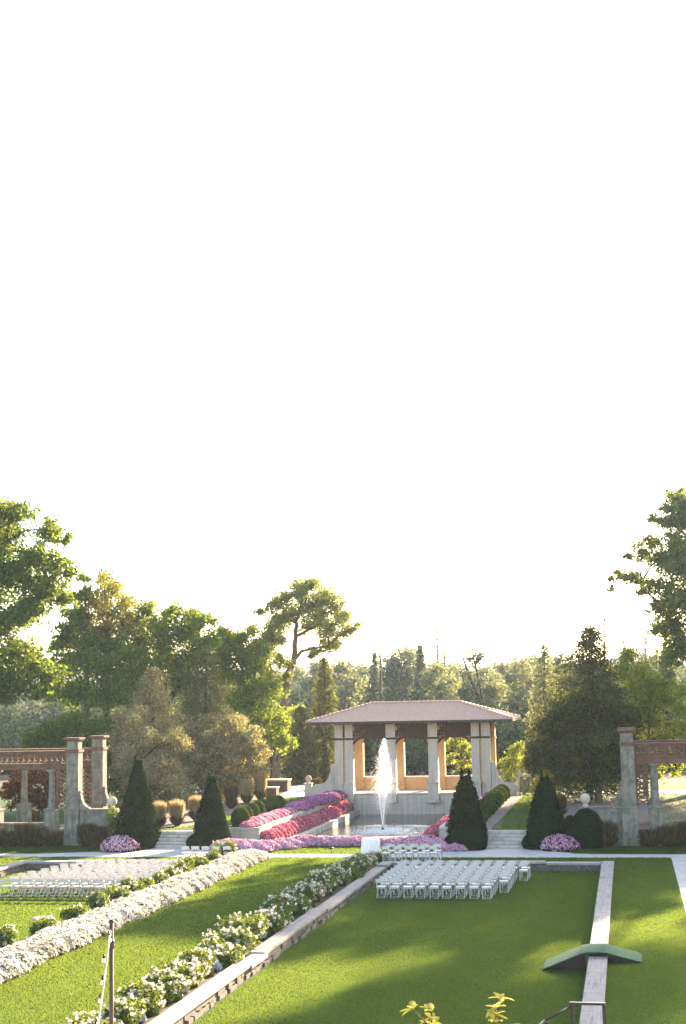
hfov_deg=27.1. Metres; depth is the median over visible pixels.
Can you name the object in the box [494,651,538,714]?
distant tree
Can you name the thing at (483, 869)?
folding chair
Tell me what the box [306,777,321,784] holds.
ornamental grass
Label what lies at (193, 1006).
stone wall
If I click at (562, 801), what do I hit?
ornamental grass
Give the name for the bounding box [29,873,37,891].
folding chair
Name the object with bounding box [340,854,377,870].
rose bush
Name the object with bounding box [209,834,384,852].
pink flower bed
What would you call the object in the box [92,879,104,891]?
folding chair
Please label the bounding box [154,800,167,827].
ornamental grass
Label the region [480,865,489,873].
folding chair
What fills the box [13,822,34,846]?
ornamental grass
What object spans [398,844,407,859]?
folding chair
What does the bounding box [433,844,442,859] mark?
folding chair
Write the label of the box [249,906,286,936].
rose bush
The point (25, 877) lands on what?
folding chair
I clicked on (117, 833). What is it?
boxwood shrub
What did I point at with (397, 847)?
folding chair
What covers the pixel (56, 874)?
folding chair
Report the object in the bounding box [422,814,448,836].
crimson flower bed
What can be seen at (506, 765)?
weeping tree
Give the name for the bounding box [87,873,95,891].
folding chair
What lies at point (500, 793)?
boxwood shrub
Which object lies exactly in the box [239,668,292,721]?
distant tree
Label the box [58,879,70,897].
folding chair
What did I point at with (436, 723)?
garden pavilion
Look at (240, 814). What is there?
boxwood shrub
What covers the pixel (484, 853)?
path
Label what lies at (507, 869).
folding chair
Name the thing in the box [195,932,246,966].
rose bush
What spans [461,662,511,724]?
distant tree
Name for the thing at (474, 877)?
folding chair
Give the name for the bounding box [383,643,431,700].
distant tree
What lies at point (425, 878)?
folding chair
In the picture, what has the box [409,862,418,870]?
folding chair
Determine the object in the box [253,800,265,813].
boxwood shrub
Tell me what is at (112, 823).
rose bush
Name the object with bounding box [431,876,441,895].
folding chair
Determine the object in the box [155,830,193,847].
stone steps
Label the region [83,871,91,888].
folding chair
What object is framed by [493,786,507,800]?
boxwood shrub
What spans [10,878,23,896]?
folding chair
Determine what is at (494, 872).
folding chair
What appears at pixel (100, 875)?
folding chair
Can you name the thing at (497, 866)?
folding chair
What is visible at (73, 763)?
pergola
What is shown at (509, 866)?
folding chair
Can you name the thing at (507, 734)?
underbrush
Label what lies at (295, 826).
crimson flower bed
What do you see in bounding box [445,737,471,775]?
weeping tree
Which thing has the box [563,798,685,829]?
mulch bed
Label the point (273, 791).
stone cheek wall
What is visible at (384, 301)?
sky
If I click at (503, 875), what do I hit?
folding chair
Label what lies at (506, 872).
folding chair
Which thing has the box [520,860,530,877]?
folding chair
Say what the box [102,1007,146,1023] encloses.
flower clump
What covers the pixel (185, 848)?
folding chair
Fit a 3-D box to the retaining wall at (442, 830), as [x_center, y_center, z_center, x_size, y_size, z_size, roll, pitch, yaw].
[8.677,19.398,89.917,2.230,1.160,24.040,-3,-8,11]
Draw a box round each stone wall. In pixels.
[0,862,24,876]
[17,860,173,869]
[147,862,391,1023]
[383,860,600,870]
[579,861,613,1023]
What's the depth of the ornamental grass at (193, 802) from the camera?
85.55 m
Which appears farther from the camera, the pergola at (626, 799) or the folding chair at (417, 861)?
the pergola at (626, 799)
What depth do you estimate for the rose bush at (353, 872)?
62.86 m
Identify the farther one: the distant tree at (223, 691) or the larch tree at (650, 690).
the distant tree at (223, 691)
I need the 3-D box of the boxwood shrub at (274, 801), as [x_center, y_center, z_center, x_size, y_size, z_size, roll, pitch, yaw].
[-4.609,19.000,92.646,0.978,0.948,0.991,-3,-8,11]
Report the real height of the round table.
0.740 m
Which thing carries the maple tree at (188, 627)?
on the ground at (10, 816)
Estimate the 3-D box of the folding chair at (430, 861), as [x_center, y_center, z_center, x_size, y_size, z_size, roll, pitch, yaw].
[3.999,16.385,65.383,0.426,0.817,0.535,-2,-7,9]
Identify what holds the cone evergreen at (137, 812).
on the ground at (10, 816)
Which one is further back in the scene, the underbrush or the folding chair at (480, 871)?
the underbrush
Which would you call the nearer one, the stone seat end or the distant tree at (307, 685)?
the stone seat end
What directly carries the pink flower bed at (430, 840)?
on the ground at (10, 816)
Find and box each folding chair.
[0,878,11,896]
[9,876,21,893]
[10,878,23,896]
[17,873,29,889]
[20,876,33,893]
[22,879,35,896]
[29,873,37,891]
[31,876,43,894]
[34,879,47,896]
[41,873,49,890]
[44,876,56,893]
[45,879,58,897]
[53,873,61,890]
[54,876,66,894]
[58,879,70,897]
[63,873,75,891]
[67,876,78,894]
[69,879,81,897]
[71,871,83,888]
[74,873,86,891]
[78,876,90,894]
[81,879,92,897]
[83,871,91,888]
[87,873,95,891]
[89,876,101,889]
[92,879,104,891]
[95,871,103,888]
[96,868,105,885]
[98,874,106,890]
[101,876,112,894]
[105,879,114,887]
[106,871,114,878]
[107,868,116,876]
[110,873,118,882]
[113,876,122,885]
[117,871,126,878]
[126,866,135,873]
[128,871,137,878]
[140,871,149,875]
[181,846,190,856]
[191,846,200,856]
[201,846,209,855]
[212,846,221,854]
[222,846,232,854]
[375,879,387,898]
[379,876,391,894]
[381,846,391,861]
[383,873,394,891]
[387,844,396,858]
[387,870,396,887]
[389,879,400,897]
[391,868,399,885]
[392,876,403,894]
[393,846,403,860]
[394,865,403,872]
[395,873,406,891]
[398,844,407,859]
[399,870,409,888]
[402,868,411,884]
[402,879,413,898]
[404,846,413,860]
[405,865,414,872]
[405,876,415,894]
[408,873,419,891]
[409,844,418,859]
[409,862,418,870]
[412,860,420,868]
[412,870,421,888]
[415,867,424,885]
[415,879,426,898]
[417,846,426,859]
[418,865,427,873]
[418,876,428,895]
[421,844,429,858]
[421,862,430,870]
[422,873,432,891]
[424,870,433,888]
[425,860,433,867]
[428,879,439,898]
[429,846,438,859]
[430,865,439,873]
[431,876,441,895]
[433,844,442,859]
[434,873,445,891]
[435,860,444,867]
[436,870,446,888]
[439,868,449,884]
[441,879,452,898]
[442,865,451,883]
[444,876,455,895]
[445,862,454,871]
[447,873,457,891]
[450,870,459,889]
[452,868,462,884]
[455,865,464,883]
[455,879,466,898]
[457,876,468,895]
[459,860,468,867]
[460,873,470,891]
[463,870,472,879]
[464,868,474,884]
[467,865,476,873]
[468,879,479,898]
[470,876,481,895]
[472,860,481,867]
[473,873,483,892]
[475,870,484,889]
[477,868,486,875]
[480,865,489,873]
[481,879,492,898]
[483,876,495,895]
[486,873,496,892]
[488,870,498,888]
[490,868,500,884]
[492,865,501,883]
[498,873,509,892]
[500,870,511,888]
[502,868,513,884]
[504,865,515,883]
[506,863,516,880]
[508,860,518,876]
[518,863,529,880]
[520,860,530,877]
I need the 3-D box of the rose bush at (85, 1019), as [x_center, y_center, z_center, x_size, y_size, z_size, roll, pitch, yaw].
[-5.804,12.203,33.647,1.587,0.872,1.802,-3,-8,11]
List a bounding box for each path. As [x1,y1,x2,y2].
[0,848,685,857]
[162,786,304,797]
[526,790,685,793]
[672,858,685,910]
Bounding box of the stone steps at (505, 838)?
[486,830,525,847]
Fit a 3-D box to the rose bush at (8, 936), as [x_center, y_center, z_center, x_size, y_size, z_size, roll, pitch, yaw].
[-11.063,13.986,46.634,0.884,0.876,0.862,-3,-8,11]
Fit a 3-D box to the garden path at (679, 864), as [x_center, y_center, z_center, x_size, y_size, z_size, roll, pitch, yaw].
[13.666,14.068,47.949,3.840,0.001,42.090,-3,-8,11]
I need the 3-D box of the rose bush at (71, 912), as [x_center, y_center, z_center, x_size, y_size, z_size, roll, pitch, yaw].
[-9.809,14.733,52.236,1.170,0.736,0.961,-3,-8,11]
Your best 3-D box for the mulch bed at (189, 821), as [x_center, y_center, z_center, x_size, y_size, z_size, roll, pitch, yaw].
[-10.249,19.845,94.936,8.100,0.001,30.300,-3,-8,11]
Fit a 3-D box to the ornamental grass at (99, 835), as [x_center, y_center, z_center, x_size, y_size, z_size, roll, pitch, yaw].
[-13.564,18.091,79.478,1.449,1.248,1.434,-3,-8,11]
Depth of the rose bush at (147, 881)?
59.47 m
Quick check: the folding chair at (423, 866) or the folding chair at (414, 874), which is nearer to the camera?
the folding chair at (414, 874)
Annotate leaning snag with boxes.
[457,643,495,705]
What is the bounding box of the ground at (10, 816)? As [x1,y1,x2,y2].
[0,781,685,1023]
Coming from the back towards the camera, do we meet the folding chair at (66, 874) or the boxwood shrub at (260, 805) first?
the boxwood shrub at (260, 805)
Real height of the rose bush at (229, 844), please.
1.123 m
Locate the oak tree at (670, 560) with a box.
[605,483,685,671]
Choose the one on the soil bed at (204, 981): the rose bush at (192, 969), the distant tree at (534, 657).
the rose bush at (192, 969)
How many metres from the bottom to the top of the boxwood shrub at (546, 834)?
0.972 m
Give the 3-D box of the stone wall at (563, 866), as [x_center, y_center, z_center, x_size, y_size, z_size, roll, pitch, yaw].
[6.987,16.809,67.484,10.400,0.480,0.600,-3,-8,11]
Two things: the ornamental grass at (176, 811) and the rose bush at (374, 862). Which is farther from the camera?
the ornamental grass at (176, 811)
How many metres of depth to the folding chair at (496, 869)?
61.77 m
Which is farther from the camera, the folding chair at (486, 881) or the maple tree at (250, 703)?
the maple tree at (250, 703)
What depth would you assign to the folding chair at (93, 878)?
61.67 m
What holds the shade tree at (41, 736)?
on the ground at (10, 816)
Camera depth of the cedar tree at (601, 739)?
93.36 m
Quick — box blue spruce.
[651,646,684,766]
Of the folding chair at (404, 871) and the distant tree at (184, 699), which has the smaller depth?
the folding chair at (404, 871)
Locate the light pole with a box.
[109,919,113,1023]
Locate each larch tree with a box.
[521,644,562,786]
[605,642,685,789]
[663,680,685,763]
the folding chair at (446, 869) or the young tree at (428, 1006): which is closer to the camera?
the young tree at (428, 1006)
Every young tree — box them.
[400,1001,440,1023]
[486,992,518,1023]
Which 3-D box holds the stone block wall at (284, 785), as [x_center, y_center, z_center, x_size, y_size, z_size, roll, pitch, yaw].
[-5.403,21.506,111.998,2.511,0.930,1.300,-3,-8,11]
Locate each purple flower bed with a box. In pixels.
[284,790,347,810]
[444,791,487,826]
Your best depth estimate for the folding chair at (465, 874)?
60.16 m
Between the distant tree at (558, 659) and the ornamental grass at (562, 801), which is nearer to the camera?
the ornamental grass at (562, 801)
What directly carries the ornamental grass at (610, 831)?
on the ground at (10, 816)
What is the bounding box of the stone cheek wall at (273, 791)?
[266,786,279,798]
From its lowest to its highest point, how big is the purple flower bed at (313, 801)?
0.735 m
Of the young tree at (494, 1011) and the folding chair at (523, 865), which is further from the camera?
the folding chair at (523, 865)
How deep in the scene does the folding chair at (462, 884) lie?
59.22 m
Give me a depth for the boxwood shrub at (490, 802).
86.36 m
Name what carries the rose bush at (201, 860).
on the soil bed
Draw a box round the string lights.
[94,930,111,1023]
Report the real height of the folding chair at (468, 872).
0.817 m
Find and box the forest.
[0,665,685,717]
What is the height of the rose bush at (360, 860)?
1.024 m
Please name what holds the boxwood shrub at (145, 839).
on the ground at (10, 816)
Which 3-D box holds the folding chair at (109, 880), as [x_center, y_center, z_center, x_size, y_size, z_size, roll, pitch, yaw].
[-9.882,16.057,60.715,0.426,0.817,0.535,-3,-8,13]
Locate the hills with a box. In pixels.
[3,654,685,688]
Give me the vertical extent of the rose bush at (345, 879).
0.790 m
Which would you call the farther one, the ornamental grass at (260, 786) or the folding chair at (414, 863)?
the ornamental grass at (260, 786)
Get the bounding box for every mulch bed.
[59,794,257,830]
[485,795,522,829]
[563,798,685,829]
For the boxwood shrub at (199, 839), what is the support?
on the ground at (10, 816)
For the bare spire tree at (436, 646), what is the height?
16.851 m
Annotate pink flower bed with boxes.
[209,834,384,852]
[239,807,297,827]
[382,834,467,851]
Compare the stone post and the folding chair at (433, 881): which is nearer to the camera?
the folding chair at (433, 881)
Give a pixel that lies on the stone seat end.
(521, 784)
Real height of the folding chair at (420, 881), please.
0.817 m
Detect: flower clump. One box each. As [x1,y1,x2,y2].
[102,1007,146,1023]
[211,954,222,971]
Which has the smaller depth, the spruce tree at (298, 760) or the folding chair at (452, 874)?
the folding chair at (452, 874)
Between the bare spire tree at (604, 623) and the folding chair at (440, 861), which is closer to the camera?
the folding chair at (440, 861)
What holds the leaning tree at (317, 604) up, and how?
on the ground at (10, 816)
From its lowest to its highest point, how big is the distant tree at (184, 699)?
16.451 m
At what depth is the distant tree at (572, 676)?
162.45 m
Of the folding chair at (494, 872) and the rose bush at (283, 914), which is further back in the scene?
the folding chair at (494, 872)
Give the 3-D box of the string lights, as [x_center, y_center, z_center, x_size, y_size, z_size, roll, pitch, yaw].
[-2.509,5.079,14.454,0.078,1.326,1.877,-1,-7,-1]
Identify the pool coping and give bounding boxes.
[289,810,389,837]
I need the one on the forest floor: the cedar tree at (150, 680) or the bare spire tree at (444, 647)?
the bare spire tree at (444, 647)
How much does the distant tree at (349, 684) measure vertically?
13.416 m
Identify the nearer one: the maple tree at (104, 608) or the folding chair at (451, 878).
the folding chair at (451, 878)
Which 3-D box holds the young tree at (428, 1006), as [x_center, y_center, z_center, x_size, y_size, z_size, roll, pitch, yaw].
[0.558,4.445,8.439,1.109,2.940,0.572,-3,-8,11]
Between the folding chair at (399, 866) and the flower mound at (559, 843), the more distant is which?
the flower mound at (559, 843)
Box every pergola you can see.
[0,735,118,845]
[579,727,685,845]
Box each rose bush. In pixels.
[0,924,18,947]
[28,914,59,936]
[58,902,88,920]
[64,1010,122,1023]
[85,889,110,909]
[100,995,146,1023]
[102,882,131,901]
[105,804,121,836]
[115,977,165,1017]
[118,874,145,893]
[135,876,155,886]
[141,968,196,1003]
[148,957,210,989]
[151,869,169,884]
[160,864,183,877]
[171,859,191,873]
[177,856,194,868]
[178,947,220,978]
[188,854,210,869]
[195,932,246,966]
[200,849,221,860]
[201,926,262,954]
[211,839,237,855]
[215,911,269,945]
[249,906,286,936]
[259,894,296,921]
[263,905,293,929]
[271,890,312,915]
[282,881,315,908]
[286,881,326,902]
[302,869,337,896]
[309,864,344,890]
[322,859,365,881]
[323,867,351,885]
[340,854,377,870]
[346,852,370,875]
[352,853,377,865]
[361,850,390,861]
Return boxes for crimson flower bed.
[257,800,353,839]
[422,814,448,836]
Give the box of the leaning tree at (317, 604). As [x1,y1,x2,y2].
[233,572,363,778]
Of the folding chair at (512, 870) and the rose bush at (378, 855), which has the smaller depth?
the folding chair at (512, 870)
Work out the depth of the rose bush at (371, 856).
68.57 m
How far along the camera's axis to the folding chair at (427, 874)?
60.40 m
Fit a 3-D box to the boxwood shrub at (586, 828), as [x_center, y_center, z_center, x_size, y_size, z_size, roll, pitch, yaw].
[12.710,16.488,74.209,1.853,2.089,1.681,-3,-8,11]
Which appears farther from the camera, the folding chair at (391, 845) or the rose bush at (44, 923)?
the folding chair at (391, 845)
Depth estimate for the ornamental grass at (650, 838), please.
73.45 m
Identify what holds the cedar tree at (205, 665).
on the mulch bed at (189, 821)
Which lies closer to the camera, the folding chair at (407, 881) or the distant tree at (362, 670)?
the folding chair at (407, 881)
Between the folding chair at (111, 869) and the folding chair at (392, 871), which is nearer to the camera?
the folding chair at (392, 871)
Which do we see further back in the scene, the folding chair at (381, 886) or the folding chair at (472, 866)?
the folding chair at (472, 866)
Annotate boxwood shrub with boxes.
[111,832,128,836]
[129,831,154,849]
[186,833,212,849]
[210,832,231,841]
[230,806,249,826]
[241,805,252,816]
[246,802,259,815]
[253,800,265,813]
[261,799,272,812]
[268,796,279,810]
[275,795,285,807]
[445,833,464,844]
[463,833,487,850]
[480,797,495,813]
[480,800,491,817]
[480,805,488,821]
[482,794,498,810]
[486,791,502,806]
[489,789,504,803]
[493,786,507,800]
[498,784,510,798]
[521,832,543,849]
[543,830,565,837]
[569,808,603,848]
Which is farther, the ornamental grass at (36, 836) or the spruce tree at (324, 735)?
the spruce tree at (324, 735)
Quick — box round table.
[361,838,380,852]
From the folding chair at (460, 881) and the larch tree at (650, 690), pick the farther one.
the larch tree at (650, 690)
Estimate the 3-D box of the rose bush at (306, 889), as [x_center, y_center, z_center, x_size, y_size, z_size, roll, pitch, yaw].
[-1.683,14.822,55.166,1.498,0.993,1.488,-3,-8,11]
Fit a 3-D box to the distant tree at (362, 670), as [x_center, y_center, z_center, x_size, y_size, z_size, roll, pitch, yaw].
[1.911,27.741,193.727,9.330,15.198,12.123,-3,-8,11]
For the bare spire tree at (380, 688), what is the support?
on the forest floor
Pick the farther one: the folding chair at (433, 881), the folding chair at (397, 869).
the folding chair at (397, 869)
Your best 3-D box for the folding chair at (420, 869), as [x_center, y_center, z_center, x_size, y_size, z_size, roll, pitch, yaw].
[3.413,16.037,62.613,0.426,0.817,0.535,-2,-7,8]
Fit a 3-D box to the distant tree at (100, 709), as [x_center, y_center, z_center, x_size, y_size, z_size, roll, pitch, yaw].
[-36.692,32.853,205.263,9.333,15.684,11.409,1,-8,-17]
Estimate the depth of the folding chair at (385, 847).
69.32 m
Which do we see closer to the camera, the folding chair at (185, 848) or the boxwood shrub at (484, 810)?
the folding chair at (185, 848)
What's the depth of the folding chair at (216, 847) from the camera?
70.77 m
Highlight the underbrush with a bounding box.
[0,685,685,775]
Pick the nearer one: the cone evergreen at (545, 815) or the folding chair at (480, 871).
the folding chair at (480, 871)
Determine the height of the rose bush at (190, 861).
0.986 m
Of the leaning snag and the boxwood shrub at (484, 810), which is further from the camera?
the leaning snag
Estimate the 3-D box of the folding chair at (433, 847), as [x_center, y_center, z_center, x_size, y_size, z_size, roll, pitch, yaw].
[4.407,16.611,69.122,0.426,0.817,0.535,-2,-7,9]
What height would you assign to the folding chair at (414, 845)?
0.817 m
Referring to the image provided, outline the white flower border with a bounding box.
[0,848,270,985]
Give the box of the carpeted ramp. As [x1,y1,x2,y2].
[542,944,641,970]
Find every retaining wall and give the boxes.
[229,799,341,839]
[439,822,447,837]
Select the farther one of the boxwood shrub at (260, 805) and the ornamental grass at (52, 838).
the boxwood shrub at (260, 805)
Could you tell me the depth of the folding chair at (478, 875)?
59.98 m
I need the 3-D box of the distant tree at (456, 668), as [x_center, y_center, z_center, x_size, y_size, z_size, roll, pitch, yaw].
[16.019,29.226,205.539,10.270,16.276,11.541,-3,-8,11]
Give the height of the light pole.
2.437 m
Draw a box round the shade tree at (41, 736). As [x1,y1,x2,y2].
[18,708,127,799]
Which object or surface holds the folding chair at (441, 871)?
on the ground at (10, 816)
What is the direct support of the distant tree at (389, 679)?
on the forest floor
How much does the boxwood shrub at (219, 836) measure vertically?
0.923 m
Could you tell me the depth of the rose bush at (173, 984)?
38.49 m
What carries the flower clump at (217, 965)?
on the soil bed at (204, 981)
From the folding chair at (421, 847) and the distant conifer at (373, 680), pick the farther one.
the distant conifer at (373, 680)
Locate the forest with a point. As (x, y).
(21, 701)
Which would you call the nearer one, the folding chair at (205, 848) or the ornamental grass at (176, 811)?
the folding chair at (205, 848)
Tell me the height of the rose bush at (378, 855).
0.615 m
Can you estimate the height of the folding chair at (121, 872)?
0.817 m
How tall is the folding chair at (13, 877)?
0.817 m
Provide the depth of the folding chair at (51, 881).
61.09 m
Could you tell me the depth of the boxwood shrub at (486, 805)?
83.81 m
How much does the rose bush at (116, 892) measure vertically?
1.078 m
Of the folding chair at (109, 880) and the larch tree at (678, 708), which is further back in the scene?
the larch tree at (678, 708)
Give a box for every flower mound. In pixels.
[100,835,140,852]
[540,833,579,851]
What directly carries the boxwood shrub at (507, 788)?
on the mulch bed at (502, 811)
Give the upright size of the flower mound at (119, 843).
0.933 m
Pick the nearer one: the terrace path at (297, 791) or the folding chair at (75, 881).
the folding chair at (75, 881)
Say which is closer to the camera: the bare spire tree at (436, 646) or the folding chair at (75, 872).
the folding chair at (75, 872)
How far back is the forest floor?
128.55 m
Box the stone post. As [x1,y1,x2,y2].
[303,775,312,796]
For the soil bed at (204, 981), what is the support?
on the ground at (10, 816)
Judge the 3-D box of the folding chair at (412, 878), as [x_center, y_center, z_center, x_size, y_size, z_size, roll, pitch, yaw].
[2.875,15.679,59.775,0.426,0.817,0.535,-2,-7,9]
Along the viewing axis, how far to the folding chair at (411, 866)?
63.38 m
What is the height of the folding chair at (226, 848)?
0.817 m
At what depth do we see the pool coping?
93.38 m
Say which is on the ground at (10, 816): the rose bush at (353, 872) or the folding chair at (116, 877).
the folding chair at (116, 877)
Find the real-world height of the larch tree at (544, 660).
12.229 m
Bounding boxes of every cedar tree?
[90,666,203,807]
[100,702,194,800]
[157,645,240,799]
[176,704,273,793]
[509,623,676,802]
[519,676,644,802]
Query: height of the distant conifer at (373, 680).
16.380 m
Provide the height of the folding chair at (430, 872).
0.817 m
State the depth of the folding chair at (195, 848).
70.99 m
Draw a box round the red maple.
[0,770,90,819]
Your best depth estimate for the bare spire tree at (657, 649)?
145.88 m
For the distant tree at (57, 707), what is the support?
on the forest floor
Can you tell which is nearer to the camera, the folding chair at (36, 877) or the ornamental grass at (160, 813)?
the folding chair at (36, 877)
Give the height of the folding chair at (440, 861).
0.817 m
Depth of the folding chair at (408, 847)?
69.13 m
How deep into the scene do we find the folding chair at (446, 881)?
58.37 m
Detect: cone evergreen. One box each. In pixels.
[116,755,161,846]
[193,771,230,835]
[446,768,488,841]
[526,770,567,834]
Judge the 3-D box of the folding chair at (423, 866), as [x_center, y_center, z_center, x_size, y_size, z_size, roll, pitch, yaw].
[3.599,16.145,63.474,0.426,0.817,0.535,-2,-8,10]
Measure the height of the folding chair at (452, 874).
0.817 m
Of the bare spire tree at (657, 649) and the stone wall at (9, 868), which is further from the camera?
the bare spire tree at (657, 649)
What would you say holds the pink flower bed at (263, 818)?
on the retaining wall at (245, 833)
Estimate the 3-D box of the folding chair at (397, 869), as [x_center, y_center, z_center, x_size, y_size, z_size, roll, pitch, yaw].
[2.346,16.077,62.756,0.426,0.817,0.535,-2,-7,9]
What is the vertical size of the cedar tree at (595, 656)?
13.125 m
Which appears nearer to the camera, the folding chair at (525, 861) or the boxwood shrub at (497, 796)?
the folding chair at (525, 861)
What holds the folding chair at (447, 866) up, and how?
on the ground at (10, 816)
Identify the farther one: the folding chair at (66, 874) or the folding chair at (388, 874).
the folding chair at (66, 874)
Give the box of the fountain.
[341,739,422,836]
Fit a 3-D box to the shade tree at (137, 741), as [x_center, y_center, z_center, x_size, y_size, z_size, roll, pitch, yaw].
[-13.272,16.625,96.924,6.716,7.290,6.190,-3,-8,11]
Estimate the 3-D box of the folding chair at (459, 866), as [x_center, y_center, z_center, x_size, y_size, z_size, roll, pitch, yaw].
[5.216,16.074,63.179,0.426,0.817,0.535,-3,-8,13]
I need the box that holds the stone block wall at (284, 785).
[266,779,291,791]
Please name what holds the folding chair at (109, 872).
on the ground at (10, 816)
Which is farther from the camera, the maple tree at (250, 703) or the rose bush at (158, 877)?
the maple tree at (250, 703)
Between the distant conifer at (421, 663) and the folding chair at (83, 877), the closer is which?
the folding chair at (83, 877)
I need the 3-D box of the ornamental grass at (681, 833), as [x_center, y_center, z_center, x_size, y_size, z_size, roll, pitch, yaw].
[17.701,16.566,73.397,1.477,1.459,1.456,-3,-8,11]
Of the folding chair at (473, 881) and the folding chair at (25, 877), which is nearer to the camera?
the folding chair at (473, 881)
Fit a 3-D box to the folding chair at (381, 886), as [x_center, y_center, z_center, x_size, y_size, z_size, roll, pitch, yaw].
[1.603,15.614,59.075,0.426,0.817,0.535,-3,-8,13]
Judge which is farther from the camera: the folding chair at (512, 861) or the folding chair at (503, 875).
the folding chair at (512, 861)
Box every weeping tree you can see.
[282,703,305,773]
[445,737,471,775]
[496,740,526,780]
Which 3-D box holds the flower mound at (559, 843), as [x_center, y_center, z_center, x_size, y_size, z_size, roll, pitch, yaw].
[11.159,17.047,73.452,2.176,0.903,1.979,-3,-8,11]
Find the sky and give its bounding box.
[0,0,685,670]
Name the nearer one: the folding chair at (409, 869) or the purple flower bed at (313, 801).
the folding chair at (409, 869)
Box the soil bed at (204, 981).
[139,865,376,1023]
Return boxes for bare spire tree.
[373,624,386,701]
[410,641,423,700]
[430,616,444,698]
[439,626,452,699]
[598,608,614,714]
[616,625,628,704]
[638,618,654,683]
[649,634,661,675]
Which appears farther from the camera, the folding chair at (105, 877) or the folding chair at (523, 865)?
the folding chair at (523, 865)
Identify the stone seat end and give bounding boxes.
[517,769,530,792]
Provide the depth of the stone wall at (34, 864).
71.48 m
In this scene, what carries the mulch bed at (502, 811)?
on the ground at (10, 816)
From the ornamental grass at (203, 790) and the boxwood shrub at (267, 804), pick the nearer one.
the boxwood shrub at (267, 804)
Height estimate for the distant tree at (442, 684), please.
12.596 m
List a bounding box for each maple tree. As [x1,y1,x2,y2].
[0,490,80,708]
[44,571,149,797]
[51,566,149,795]
[110,598,222,725]
[208,622,298,775]
[224,628,236,708]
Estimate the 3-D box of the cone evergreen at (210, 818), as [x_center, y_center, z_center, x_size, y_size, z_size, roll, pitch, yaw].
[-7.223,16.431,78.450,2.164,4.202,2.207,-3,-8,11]
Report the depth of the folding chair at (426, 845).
69.86 m
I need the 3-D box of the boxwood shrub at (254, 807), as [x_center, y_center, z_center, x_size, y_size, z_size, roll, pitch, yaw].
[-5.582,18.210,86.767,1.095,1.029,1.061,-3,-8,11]
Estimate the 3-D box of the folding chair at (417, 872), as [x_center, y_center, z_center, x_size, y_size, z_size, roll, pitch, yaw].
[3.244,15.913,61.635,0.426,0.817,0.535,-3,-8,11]
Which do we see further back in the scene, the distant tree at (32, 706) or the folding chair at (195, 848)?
the distant tree at (32, 706)
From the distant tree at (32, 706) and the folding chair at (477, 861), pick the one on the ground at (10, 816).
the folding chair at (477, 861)
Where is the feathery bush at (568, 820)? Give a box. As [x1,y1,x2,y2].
[564,815,572,835]
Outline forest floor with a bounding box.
[0,761,685,786]
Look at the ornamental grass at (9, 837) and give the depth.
80.17 m
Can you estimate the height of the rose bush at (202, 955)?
0.852 m
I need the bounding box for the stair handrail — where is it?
[539,1001,605,1023]
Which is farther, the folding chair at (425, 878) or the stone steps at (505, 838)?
the stone steps at (505, 838)
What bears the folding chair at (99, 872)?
on the ground at (10, 816)
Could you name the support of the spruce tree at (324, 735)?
on the forest floor
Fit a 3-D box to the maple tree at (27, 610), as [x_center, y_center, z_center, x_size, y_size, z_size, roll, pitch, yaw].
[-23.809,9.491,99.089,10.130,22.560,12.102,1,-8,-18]
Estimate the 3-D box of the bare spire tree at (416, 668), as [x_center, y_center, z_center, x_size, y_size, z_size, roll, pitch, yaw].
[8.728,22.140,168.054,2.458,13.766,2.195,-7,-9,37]
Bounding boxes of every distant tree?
[0,701,36,730]
[18,697,48,718]
[39,699,82,735]
[71,703,117,725]
[168,676,209,721]
[202,681,236,710]
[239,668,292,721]
[283,661,314,707]
[294,658,338,714]
[309,658,373,714]
[342,660,385,702]
[363,647,414,701]
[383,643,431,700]
[412,659,462,740]
[431,657,474,697]
[450,665,492,703]
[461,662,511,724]
[488,656,519,702]
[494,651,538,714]
[501,648,553,699]
[528,649,573,708]
[558,655,594,699]
[658,664,685,690]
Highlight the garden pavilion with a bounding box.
[306,700,521,813]
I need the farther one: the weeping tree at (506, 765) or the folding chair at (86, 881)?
the weeping tree at (506, 765)
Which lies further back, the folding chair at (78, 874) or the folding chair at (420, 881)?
the folding chair at (78, 874)
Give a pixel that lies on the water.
(415, 821)
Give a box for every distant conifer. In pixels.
[365,652,384,702]
[407,644,426,748]
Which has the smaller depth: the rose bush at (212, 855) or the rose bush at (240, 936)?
the rose bush at (240, 936)
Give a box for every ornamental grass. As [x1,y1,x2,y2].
[0,825,6,845]
[0,829,17,846]
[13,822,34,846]
[28,825,49,846]
[42,829,62,846]
[75,821,96,846]
[90,825,108,846]
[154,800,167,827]
[168,799,185,825]
[187,794,201,820]
[200,772,218,797]
[223,785,239,808]
[239,779,253,803]
[253,772,267,800]
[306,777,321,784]
[556,794,567,814]
[600,819,619,846]
[637,828,659,847]
[656,823,679,846]
[674,820,685,846]
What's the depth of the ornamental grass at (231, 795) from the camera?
94.69 m
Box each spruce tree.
[280,704,324,783]
[302,657,339,781]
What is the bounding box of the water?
[314,814,447,836]
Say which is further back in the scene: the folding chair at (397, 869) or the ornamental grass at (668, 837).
the ornamental grass at (668, 837)
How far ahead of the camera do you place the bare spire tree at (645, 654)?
146.19 m
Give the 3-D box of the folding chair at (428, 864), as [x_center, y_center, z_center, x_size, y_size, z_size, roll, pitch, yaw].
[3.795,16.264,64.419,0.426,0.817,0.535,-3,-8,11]
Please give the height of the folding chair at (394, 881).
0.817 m

